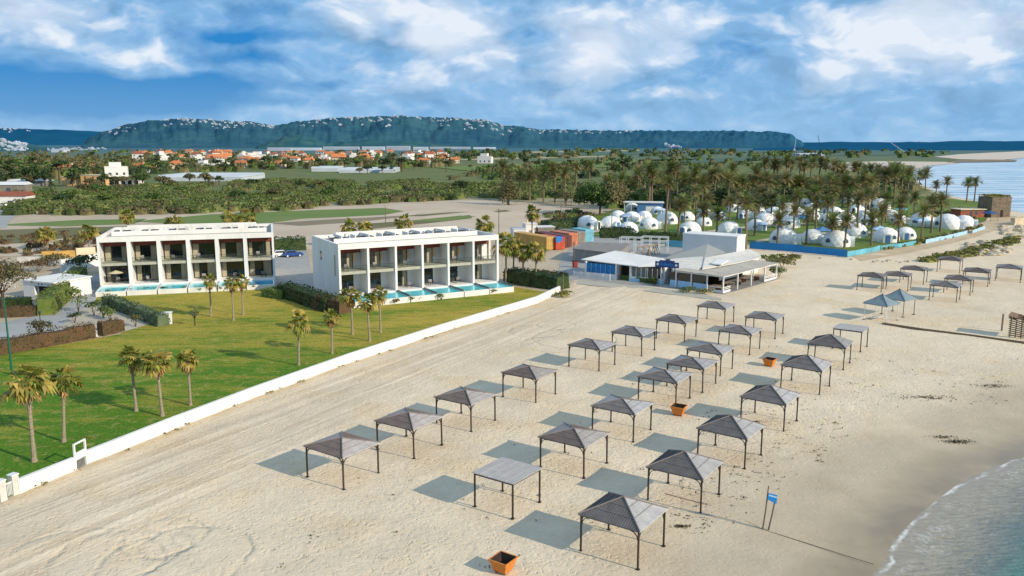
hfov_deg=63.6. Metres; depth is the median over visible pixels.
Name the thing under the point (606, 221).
dome tent
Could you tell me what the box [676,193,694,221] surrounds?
date palm
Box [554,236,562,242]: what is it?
blue tarpaulin
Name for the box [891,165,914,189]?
date palm
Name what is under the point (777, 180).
date palm
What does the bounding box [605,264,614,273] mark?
window
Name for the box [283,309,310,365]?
fan palm
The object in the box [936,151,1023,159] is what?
sand spit
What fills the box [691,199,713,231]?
date palm
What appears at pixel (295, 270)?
yard
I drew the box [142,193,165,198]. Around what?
scrub tree
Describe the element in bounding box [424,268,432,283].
window
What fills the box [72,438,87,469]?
white gate
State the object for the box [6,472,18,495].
gate pillar
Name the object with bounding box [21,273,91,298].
white pavilion
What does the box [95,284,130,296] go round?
plunge pool
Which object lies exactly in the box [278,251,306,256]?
parking lot
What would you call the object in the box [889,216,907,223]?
dome tent
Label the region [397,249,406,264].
window
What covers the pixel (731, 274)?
beach pergola
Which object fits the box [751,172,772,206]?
date palm
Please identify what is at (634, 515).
beach gazebo
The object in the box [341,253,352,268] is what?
window
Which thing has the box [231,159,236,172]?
village tree
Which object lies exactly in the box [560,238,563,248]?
door
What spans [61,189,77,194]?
scrub tree
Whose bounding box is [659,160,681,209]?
date palm
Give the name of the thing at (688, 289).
shrub
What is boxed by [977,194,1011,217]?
square ruin
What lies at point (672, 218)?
dome tent
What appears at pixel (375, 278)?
window
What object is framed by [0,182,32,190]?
farm building
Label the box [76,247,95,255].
retaining wall
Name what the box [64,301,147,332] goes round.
plaza
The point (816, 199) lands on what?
date palm
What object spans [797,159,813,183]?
date palm
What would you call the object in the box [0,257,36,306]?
flowering tree
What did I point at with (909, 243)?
cloth fence
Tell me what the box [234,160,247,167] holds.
village house
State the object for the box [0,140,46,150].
town mound
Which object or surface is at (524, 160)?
village tree
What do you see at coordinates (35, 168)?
village tree
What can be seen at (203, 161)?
village house
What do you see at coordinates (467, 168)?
field
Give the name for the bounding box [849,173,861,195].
date palm
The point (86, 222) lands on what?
field
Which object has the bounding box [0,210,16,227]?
road
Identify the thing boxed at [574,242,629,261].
grey yard building
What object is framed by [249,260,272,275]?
window
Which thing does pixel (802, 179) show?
date palm
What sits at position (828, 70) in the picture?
sky
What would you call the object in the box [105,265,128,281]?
window
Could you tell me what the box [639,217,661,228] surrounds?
dome tent
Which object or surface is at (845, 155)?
field
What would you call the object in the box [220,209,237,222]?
fan palm
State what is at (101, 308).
shrub
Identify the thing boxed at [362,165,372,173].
village tree
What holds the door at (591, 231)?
in the shipping container at (589, 235)
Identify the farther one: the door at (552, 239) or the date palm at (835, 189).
the date palm at (835, 189)
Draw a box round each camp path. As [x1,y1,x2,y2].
[705,223,804,231]
[755,232,870,241]
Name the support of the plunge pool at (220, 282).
on the lawn at (253, 345)
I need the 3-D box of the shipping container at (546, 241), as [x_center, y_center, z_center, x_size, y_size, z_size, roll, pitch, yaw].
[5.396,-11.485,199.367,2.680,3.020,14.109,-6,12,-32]
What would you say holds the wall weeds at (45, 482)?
on the ground at (232, 491)
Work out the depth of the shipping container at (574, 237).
203.11 m
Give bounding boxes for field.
[0,226,126,243]
[8,219,144,225]
[137,208,401,223]
[273,213,420,225]
[351,215,471,228]
[410,216,473,220]
[412,212,461,215]
[436,159,686,172]
[446,155,624,160]
[505,151,766,156]
[532,150,638,152]
[652,156,793,162]
[764,154,895,156]
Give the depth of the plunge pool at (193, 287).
140.03 m
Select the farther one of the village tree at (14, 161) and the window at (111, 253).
the village tree at (14, 161)
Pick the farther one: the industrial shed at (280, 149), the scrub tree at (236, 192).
the industrial shed at (280, 149)
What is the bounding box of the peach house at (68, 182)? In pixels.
[61,174,109,185]
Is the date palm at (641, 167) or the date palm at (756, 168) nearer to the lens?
the date palm at (756, 168)
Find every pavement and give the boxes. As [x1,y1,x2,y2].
[558,238,681,288]
[576,279,720,299]
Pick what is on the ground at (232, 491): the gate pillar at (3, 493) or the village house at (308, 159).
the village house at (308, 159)
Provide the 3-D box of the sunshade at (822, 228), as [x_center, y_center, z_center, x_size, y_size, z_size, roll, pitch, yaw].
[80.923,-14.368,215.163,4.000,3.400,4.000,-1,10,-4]
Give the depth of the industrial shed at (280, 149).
2425.26 m
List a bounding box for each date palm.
[493,157,513,201]
[513,166,527,194]
[522,166,536,199]
[534,164,551,201]
[546,161,560,201]
[555,164,574,203]
[569,160,585,186]
[583,158,595,184]
[601,172,622,184]
[615,171,630,185]
[623,177,640,188]
[630,166,645,188]
[632,164,644,183]
[639,160,660,200]
[643,168,660,200]
[657,169,664,188]
[658,173,678,231]
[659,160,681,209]
[671,195,689,233]
[673,159,688,197]
[676,168,695,195]
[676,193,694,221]
[685,163,705,208]
[690,183,703,220]
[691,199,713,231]
[692,173,715,205]
[698,190,715,214]
[703,168,719,189]
[705,165,723,190]
[709,204,728,231]
[716,166,726,186]
[717,169,739,204]
[720,193,740,220]
[722,159,741,190]
[724,175,748,203]
[731,185,746,219]
[733,191,759,248]
[735,172,752,205]
[745,173,754,190]
[747,162,764,197]
[749,183,770,212]
[749,196,765,235]
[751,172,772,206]
[758,170,778,209]
[759,155,773,170]
[761,188,780,213]
[765,208,790,242]
[769,156,782,182]
[769,158,785,173]
[772,170,785,188]
[774,169,794,196]
[774,194,792,210]
[778,154,795,170]
[785,201,803,230]
[786,174,805,202]
[788,157,798,181]
[788,186,807,203]
[793,173,811,206]
[794,154,808,173]
[796,205,820,244]
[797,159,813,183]
[804,155,819,175]
[804,192,828,227]
[806,175,815,200]
[808,184,824,220]
[810,174,830,204]
[815,155,826,178]
[817,210,841,230]
[819,193,837,227]
[821,156,830,179]
[822,171,839,187]
[824,175,842,201]
[826,157,841,171]
[827,184,842,211]
[833,210,859,247]
[835,160,846,174]
[836,172,856,207]
[838,161,852,173]
[838,190,854,223]
[848,161,863,175]
[848,189,868,225]
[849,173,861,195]
[854,168,874,190]
[858,162,870,174]
[858,172,881,208]
[861,186,878,225]
[861,207,883,245]
[863,162,875,172]
[865,185,882,211]
[869,162,881,181]
[872,166,890,196]
[872,199,894,225]
[876,166,896,198]
[876,190,894,220]
[885,160,895,183]
[885,209,913,242]
[887,162,906,206]
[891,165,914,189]
[891,193,911,212]
[897,188,910,210]
[899,164,921,202]
[906,190,925,212]
[911,200,938,237]
[914,169,924,186]
[917,165,935,190]
[924,192,945,232]
[929,178,942,196]
[935,190,954,231]
[940,176,954,199]
[959,176,974,202]
[972,176,984,201]
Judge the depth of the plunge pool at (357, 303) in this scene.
128.24 m
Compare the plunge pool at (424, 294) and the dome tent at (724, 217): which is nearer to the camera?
the plunge pool at (424, 294)
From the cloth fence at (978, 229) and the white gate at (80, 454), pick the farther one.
the cloth fence at (978, 229)
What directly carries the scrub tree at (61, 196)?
on the ground at (232, 491)
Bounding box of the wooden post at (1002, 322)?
[1001,314,1004,330]
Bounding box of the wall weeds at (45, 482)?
[35,295,553,486]
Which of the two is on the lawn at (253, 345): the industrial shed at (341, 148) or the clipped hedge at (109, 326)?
the clipped hedge at (109, 326)
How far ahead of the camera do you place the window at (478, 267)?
146.28 m
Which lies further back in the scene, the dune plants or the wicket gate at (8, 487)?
the dune plants
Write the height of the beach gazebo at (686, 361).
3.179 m
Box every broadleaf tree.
[451,180,468,187]
[546,190,561,203]
[557,192,573,205]
[710,190,727,204]
[756,196,778,208]
[837,186,856,196]
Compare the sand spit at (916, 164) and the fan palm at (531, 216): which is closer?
the fan palm at (531, 216)
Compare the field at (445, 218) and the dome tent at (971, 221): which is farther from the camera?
the field at (445, 218)
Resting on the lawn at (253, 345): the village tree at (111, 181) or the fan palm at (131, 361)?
the fan palm at (131, 361)
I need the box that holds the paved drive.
[0,274,99,338]
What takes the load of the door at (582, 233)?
in the shipping container at (581, 236)
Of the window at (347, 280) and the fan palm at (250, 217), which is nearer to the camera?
the window at (347, 280)
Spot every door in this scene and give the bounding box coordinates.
[547,238,550,248]
[551,238,553,248]
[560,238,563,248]
[567,236,570,246]
[573,234,576,243]
[578,232,580,242]
[581,232,584,242]
[586,230,589,241]
[589,230,592,240]
[646,206,653,211]
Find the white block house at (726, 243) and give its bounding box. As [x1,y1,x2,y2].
[682,231,745,253]
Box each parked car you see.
[274,250,289,256]
[283,250,302,256]
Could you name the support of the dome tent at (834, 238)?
on the camp lawn at (861, 243)
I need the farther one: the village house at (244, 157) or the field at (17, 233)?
the village house at (244, 157)
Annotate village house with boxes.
[104,162,128,176]
[131,150,143,159]
[155,149,163,154]
[160,154,168,159]
[170,160,182,168]
[190,151,199,157]
[194,154,204,159]
[196,160,210,165]
[205,156,213,161]
[206,149,219,153]
[213,153,226,158]
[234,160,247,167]
[237,154,250,159]
[245,153,257,156]
[253,151,265,157]
[268,160,286,167]
[290,155,300,161]
[302,157,314,163]
[315,150,324,153]
[318,154,330,159]
[331,153,346,161]
[399,154,413,159]
[416,157,430,163]
[421,150,433,157]
[450,157,459,162]
[477,153,492,162]
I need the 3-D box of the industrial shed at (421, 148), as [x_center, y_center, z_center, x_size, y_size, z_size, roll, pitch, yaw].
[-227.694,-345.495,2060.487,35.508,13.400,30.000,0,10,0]
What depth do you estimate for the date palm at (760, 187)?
264.40 m
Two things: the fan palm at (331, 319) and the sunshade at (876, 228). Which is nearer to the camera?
the fan palm at (331, 319)
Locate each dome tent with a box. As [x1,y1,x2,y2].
[577,215,600,228]
[601,216,621,227]
[610,210,623,219]
[620,211,640,221]
[620,221,638,232]
[625,203,636,211]
[638,211,652,219]
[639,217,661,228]
[650,206,665,214]
[656,211,677,223]
[679,221,701,233]
[680,211,694,220]
[695,217,711,225]
[697,209,713,217]
[712,212,726,219]
[717,221,741,233]
[726,204,741,211]
[738,210,753,218]
[747,219,768,230]
[756,212,774,223]
[766,207,781,214]
[769,227,801,244]
[775,213,800,227]
[801,198,810,205]
[802,229,823,243]
[803,211,822,219]
[818,214,828,222]
[821,230,854,246]
[826,207,844,215]
[839,214,855,221]
[842,222,867,237]
[849,204,864,212]
[856,210,869,218]
[859,215,877,224]
[869,198,890,209]
[873,227,899,242]
[883,210,896,217]
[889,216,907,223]
[896,227,916,239]
[908,212,936,226]
[933,214,965,229]
[958,215,977,226]
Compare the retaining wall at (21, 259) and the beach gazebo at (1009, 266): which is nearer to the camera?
the beach gazebo at (1009, 266)
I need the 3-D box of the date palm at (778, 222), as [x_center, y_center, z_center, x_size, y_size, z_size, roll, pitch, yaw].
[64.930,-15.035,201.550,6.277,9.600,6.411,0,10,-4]
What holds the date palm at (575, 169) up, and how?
on the ground at (232, 491)
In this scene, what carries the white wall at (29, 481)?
on the ground at (232, 491)
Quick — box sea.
[873,158,1023,575]
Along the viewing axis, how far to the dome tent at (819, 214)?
269.61 m
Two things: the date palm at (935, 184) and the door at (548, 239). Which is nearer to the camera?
the door at (548, 239)
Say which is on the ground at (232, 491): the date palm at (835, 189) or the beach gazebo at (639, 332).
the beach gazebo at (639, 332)
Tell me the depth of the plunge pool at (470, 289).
137.28 m
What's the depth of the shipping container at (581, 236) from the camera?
206.58 m
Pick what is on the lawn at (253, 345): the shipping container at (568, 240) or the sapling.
the sapling
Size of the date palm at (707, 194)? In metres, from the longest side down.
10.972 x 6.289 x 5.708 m
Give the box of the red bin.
[572,260,577,267]
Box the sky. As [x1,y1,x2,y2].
[0,0,1023,141]
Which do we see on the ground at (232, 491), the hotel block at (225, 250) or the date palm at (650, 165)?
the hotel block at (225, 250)
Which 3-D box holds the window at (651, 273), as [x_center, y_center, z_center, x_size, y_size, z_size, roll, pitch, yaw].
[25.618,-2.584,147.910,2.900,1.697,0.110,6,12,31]
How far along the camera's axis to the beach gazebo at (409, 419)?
67.61 m
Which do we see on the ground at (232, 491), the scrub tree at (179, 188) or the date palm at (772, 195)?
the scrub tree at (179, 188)
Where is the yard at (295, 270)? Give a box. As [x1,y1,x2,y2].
[274,248,316,290]
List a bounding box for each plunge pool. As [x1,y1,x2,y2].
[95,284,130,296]
[127,283,160,295]
[158,281,189,293]
[188,280,218,292]
[218,279,246,290]
[247,278,274,289]
[352,292,381,307]
[375,290,409,304]
[400,287,436,301]
[426,285,463,298]
[452,283,488,296]
[478,280,513,293]
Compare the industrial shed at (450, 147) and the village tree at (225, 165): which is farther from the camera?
the industrial shed at (450, 147)
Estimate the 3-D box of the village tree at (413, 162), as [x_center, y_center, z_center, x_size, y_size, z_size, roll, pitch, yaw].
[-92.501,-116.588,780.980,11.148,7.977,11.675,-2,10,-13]
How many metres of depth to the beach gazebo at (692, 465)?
57.75 m
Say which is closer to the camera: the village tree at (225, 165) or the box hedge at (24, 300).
the box hedge at (24, 300)
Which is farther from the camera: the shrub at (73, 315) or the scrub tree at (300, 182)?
the scrub tree at (300, 182)
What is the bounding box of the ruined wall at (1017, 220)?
[1010,216,1023,224]
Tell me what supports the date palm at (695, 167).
on the camp lawn at (861, 243)
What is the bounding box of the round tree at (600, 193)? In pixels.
[573,179,628,213]
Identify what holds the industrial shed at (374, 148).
on the ground at (232, 491)
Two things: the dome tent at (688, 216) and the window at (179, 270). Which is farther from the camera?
the dome tent at (688, 216)
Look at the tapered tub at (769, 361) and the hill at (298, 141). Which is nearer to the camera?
the tapered tub at (769, 361)
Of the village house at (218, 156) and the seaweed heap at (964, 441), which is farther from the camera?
the village house at (218, 156)
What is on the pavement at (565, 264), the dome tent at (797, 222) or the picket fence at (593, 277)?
the picket fence at (593, 277)
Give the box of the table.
[872,314,883,320]
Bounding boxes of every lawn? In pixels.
[0,287,545,496]
[594,196,987,250]
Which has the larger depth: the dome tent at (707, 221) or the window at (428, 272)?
the dome tent at (707, 221)
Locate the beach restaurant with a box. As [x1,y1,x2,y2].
[581,244,760,284]
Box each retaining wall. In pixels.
[17,257,60,264]
[42,250,75,257]
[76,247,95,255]
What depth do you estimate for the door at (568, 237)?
198.51 m
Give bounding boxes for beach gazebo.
[303,430,380,489]
[374,407,443,458]
[434,386,496,431]
[471,457,542,519]
[501,363,557,402]
[538,422,609,478]
[567,338,616,370]
[578,491,667,570]
[590,394,653,442]
[611,325,656,355]
[637,366,692,402]
[646,449,722,512]
[655,314,697,341]
[665,354,718,392]
[685,341,734,375]
[696,414,764,469]
[697,301,735,326]
[717,324,761,354]
[740,384,800,431]
[744,311,784,338]
[780,354,832,394]
[807,334,852,369]
[833,323,868,351]
[856,272,887,291]
[882,271,912,290]
[899,265,928,284]
[928,281,961,302]
[936,256,963,272]
[943,274,974,294]
[962,267,991,286]
[994,264,1022,282]
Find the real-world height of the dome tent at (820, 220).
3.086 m
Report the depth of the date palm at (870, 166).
429.59 m
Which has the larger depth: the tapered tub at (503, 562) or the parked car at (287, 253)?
the parked car at (287, 253)
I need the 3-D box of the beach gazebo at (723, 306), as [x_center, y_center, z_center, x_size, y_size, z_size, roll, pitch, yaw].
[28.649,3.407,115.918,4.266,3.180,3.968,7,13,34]
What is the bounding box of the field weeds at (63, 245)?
[0,207,595,255]
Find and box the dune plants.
[761,207,1021,263]
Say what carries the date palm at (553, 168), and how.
on the ground at (232, 491)
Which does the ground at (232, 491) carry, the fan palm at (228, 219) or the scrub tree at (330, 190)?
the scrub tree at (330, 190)
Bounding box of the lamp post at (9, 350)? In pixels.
[0,297,17,370]
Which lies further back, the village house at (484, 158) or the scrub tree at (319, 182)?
the village house at (484, 158)
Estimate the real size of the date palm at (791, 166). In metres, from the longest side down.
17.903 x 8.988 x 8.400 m
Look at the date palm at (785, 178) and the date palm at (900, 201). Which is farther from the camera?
the date palm at (785, 178)
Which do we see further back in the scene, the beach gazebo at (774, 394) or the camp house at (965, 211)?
the camp house at (965, 211)
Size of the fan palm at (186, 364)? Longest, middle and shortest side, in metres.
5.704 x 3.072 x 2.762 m
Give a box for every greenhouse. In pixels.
[158,173,264,180]
[339,167,399,172]
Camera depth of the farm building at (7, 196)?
329.56 m
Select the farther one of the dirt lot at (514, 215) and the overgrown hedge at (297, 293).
the dirt lot at (514, 215)
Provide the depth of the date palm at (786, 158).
403.11 m
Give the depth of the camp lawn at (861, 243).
248.00 m
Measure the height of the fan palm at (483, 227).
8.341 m
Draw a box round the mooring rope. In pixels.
[665,493,873,564]
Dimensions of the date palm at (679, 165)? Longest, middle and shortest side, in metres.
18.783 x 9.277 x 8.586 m
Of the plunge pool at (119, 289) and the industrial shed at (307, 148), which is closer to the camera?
the plunge pool at (119, 289)
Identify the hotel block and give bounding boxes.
[96,222,275,285]
[312,226,498,295]
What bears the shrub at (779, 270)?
on the ground at (232, 491)
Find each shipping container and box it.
[514,231,553,249]
[535,231,571,246]
[542,234,564,249]
[550,230,577,244]
[558,229,584,242]
[571,227,593,241]
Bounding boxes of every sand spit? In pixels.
[822,161,954,170]
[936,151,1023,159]
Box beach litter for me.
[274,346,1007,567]
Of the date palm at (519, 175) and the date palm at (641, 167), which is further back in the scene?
the date palm at (641, 167)
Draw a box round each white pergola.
[619,236,642,252]
[640,235,668,252]
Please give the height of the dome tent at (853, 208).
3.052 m
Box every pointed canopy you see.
[862,293,899,322]
[880,289,916,317]
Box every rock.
[985,253,995,255]
[1001,248,1012,252]
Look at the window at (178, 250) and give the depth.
145.86 m
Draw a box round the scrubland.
[0,175,585,215]
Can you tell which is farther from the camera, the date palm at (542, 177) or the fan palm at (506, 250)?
the date palm at (542, 177)
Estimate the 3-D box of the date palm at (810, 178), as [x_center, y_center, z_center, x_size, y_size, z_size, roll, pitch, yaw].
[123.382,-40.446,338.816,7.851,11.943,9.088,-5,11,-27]
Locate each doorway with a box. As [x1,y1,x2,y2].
[39,286,47,293]
[621,265,628,274]
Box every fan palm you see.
[0,364,58,462]
[34,226,56,247]
[42,365,88,442]
[76,224,99,246]
[116,345,143,411]
[117,208,136,224]
[137,349,174,416]
[163,214,184,223]
[175,348,200,405]
[202,273,215,315]
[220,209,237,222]
[221,276,242,320]
[236,208,256,223]
[236,273,249,314]
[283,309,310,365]
[322,308,341,353]
[336,287,361,334]
[340,217,356,231]
[355,292,378,340]
[357,221,372,230]
[370,285,387,332]
[393,213,413,228]
[475,214,493,232]
[491,231,519,281]
[508,236,521,268]
[512,244,532,271]
[524,204,540,232]
[525,241,548,271]
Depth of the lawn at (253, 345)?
97.61 m
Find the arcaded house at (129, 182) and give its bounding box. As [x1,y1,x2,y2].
[110,179,143,183]
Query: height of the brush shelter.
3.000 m
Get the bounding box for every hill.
[258,135,332,148]
[332,140,458,148]
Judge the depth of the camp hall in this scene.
294.83 m
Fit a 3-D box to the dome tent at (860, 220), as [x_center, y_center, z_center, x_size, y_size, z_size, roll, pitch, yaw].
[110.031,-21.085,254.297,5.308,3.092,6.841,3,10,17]
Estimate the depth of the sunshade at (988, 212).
265.00 m
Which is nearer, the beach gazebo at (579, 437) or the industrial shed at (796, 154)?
the beach gazebo at (579, 437)
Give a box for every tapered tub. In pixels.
[488,551,518,574]
[670,403,687,415]
[762,356,777,366]
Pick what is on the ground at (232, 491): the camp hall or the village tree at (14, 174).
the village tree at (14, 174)
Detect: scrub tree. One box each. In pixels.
[53,194,73,199]
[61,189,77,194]
[74,182,92,189]
[89,182,111,189]
[97,192,115,199]
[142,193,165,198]
[172,186,185,189]
[229,190,248,195]
[245,178,260,182]
[266,188,282,194]
[293,180,307,186]
[312,179,326,184]
[320,188,340,193]
[324,178,341,182]
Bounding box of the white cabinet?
[161,311,171,323]
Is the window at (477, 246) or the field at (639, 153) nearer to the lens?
the window at (477, 246)
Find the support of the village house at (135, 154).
on the ground at (232, 491)
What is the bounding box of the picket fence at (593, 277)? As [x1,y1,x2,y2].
[573,271,610,280]
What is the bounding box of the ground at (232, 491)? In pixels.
[0,145,1023,575]
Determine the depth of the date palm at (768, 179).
303.18 m
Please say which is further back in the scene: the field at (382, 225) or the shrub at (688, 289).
the field at (382, 225)
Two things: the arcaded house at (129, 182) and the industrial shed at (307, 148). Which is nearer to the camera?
the arcaded house at (129, 182)
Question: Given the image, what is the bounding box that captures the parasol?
[108,270,122,283]
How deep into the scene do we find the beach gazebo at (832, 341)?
93.28 m
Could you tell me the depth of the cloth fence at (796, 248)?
189.54 m
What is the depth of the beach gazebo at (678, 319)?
106.15 m
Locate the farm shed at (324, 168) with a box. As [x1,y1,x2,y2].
[311,166,342,171]
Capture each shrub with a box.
[12,258,56,271]
[26,319,56,332]
[35,253,69,265]
[65,254,97,266]
[65,286,87,311]
[65,312,80,322]
[81,300,102,314]
[96,305,108,317]
[102,308,115,318]
[127,313,142,326]
[554,290,573,296]
[679,286,695,291]
[693,288,712,293]
[764,257,796,267]
[769,267,786,275]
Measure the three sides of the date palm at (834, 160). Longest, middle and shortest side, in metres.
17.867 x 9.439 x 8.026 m
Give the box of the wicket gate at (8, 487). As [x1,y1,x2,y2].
[6,481,11,495]
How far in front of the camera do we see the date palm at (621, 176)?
358.04 m
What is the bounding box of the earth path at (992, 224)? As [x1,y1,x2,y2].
[853,216,1016,260]
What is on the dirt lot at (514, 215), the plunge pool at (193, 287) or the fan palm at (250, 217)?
the fan palm at (250, 217)
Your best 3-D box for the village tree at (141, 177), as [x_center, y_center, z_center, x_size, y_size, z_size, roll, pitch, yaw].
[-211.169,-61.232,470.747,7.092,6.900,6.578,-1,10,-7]
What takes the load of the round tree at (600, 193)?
on the camp lawn at (861, 243)
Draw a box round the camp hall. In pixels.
[623,201,663,212]
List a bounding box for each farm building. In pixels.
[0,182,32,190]
[0,191,35,205]
[7,179,53,185]
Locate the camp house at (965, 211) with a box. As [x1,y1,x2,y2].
[949,208,986,216]
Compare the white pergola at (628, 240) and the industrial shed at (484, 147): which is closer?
the white pergola at (628, 240)
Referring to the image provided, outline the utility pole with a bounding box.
[562,274,563,290]
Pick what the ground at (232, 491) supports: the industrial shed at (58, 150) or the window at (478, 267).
the industrial shed at (58, 150)
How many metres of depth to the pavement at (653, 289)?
142.38 m
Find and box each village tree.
[0,165,16,173]
[1,173,10,181]
[5,159,16,163]
[6,170,22,178]
[17,167,36,175]
[21,174,38,182]
[27,165,41,174]
[34,170,53,185]
[38,174,48,187]
[47,173,55,188]
[51,160,66,183]
[63,172,79,186]
[83,177,96,183]
[96,173,111,183]
[109,173,115,185]
[114,176,130,182]
[131,172,150,180]
[136,175,148,182]
[156,176,170,183]
[183,172,195,181]
[197,172,211,180]
[211,159,221,172]
[213,175,224,185]
[219,162,231,172]
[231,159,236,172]
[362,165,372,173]
[378,165,386,172]
[396,157,406,171]
[408,161,418,168]
[519,157,530,167]
[610,164,621,174]
[617,158,631,175]
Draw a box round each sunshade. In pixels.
[815,226,830,230]
[870,225,882,236]
[912,217,930,226]
[979,210,997,220]
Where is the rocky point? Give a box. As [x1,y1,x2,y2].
[951,159,1015,161]
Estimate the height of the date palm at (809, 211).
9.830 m
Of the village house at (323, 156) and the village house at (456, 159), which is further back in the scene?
the village house at (323, 156)
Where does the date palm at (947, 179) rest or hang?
on the camp lawn at (861, 243)
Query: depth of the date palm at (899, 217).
203.23 m
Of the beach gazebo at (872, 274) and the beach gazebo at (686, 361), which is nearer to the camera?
the beach gazebo at (686, 361)
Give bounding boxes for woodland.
[0,147,949,208]
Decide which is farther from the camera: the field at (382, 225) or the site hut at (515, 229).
the field at (382, 225)
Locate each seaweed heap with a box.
[674,524,690,527]
[900,395,956,399]
[929,435,957,438]
[941,438,973,443]
[970,383,1011,387]
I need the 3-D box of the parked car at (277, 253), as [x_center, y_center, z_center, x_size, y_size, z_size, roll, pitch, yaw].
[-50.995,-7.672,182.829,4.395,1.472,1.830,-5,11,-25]
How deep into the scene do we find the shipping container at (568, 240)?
198.91 m
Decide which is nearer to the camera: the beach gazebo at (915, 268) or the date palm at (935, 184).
the beach gazebo at (915, 268)
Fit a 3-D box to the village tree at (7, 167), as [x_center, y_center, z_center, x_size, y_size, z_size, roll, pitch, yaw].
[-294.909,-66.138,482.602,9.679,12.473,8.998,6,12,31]
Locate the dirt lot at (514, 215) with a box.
[0,200,583,255]
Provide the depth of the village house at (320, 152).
1768.47 m
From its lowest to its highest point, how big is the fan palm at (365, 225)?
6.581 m
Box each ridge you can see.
[0,128,99,144]
[83,115,804,147]
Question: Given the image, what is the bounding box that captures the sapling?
[188,309,200,325]
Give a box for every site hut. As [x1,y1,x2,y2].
[510,227,525,236]
[522,218,535,232]
[536,225,554,231]
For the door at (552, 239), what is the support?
in the shipping container at (546, 241)
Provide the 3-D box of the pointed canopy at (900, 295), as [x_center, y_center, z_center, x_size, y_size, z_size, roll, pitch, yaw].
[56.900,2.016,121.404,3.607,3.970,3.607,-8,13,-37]
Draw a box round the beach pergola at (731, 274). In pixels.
[670,260,778,293]
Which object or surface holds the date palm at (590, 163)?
on the ground at (232, 491)
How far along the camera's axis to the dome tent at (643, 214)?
267.20 m
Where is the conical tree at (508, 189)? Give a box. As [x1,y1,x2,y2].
[497,166,520,204]
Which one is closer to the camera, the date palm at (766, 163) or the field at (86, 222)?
the field at (86, 222)
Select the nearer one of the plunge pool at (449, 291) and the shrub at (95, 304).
the shrub at (95, 304)
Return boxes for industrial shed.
[51,149,69,151]
[267,148,293,150]
[294,148,321,149]
[323,147,359,149]
[362,147,384,149]
[386,146,410,149]
[413,147,427,151]
[430,147,470,148]
[473,147,495,148]
[794,153,824,155]
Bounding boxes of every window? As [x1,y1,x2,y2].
[103,246,127,260]
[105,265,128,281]
[134,245,156,259]
[136,264,158,279]
[163,244,186,258]
[165,263,187,278]
[192,243,215,257]
[193,262,216,277]
[220,242,243,256]
[221,261,244,276]
[248,241,271,255]
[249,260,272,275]
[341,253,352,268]
[341,274,353,289]
[369,251,379,266]
[370,272,380,288]
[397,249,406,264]
[397,270,406,285]
[424,247,432,262]
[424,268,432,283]
[449,246,456,260]
[450,266,457,280]
[474,244,480,258]
[475,264,481,278]
[586,263,595,272]
[596,263,604,273]
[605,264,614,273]
[631,267,646,276]
[647,268,662,278]
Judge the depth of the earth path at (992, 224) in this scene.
208.32 m
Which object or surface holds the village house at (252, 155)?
on the ground at (232, 491)
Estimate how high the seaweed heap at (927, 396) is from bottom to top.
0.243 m
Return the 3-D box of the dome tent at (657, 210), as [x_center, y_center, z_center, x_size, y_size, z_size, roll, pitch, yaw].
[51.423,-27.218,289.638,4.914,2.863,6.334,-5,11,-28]
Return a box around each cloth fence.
[665,239,682,247]
[749,242,847,256]
[847,245,880,256]
[880,241,915,249]
[925,230,967,243]
[972,226,984,232]
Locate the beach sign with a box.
[762,486,776,529]
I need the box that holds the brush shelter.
[1008,312,1023,337]
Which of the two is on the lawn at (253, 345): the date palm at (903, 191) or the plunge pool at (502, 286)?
the plunge pool at (502, 286)
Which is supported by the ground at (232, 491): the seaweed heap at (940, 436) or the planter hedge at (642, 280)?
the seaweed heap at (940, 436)
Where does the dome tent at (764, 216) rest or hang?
on the camp lawn at (861, 243)
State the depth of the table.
117.93 m
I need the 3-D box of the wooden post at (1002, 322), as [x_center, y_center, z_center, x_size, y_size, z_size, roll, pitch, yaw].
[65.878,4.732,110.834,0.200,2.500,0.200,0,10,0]
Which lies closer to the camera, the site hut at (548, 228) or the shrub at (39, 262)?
the shrub at (39, 262)
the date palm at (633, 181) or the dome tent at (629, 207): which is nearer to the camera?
the dome tent at (629, 207)
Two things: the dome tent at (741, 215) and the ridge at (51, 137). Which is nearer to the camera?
the dome tent at (741, 215)
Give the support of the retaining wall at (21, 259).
on the ground at (232, 491)
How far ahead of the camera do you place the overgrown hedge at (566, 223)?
237.43 m
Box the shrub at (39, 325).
[26,319,56,332]
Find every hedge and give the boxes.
[0,296,32,307]
[0,304,36,317]
[0,321,97,355]
[35,264,88,315]
[97,317,124,335]
[100,293,170,326]
[260,285,283,298]
[274,234,305,250]
[276,280,336,311]
[311,292,352,314]
[503,267,569,289]
[537,216,581,229]
[539,269,566,274]
[599,226,631,237]
[620,274,657,283]
[628,231,683,240]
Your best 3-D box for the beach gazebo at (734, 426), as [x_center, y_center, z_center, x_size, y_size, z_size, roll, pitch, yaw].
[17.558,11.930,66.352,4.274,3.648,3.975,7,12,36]
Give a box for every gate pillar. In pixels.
[0,478,7,501]
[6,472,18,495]
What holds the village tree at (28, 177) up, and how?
on the ground at (232, 491)
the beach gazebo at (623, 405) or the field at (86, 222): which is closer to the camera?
the beach gazebo at (623, 405)
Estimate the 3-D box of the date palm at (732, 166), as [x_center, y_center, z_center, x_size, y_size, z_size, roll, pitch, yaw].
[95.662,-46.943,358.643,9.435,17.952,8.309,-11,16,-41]
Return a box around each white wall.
[17,457,75,493]
[59,254,97,272]
[87,286,559,463]
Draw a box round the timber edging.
[881,322,1023,343]

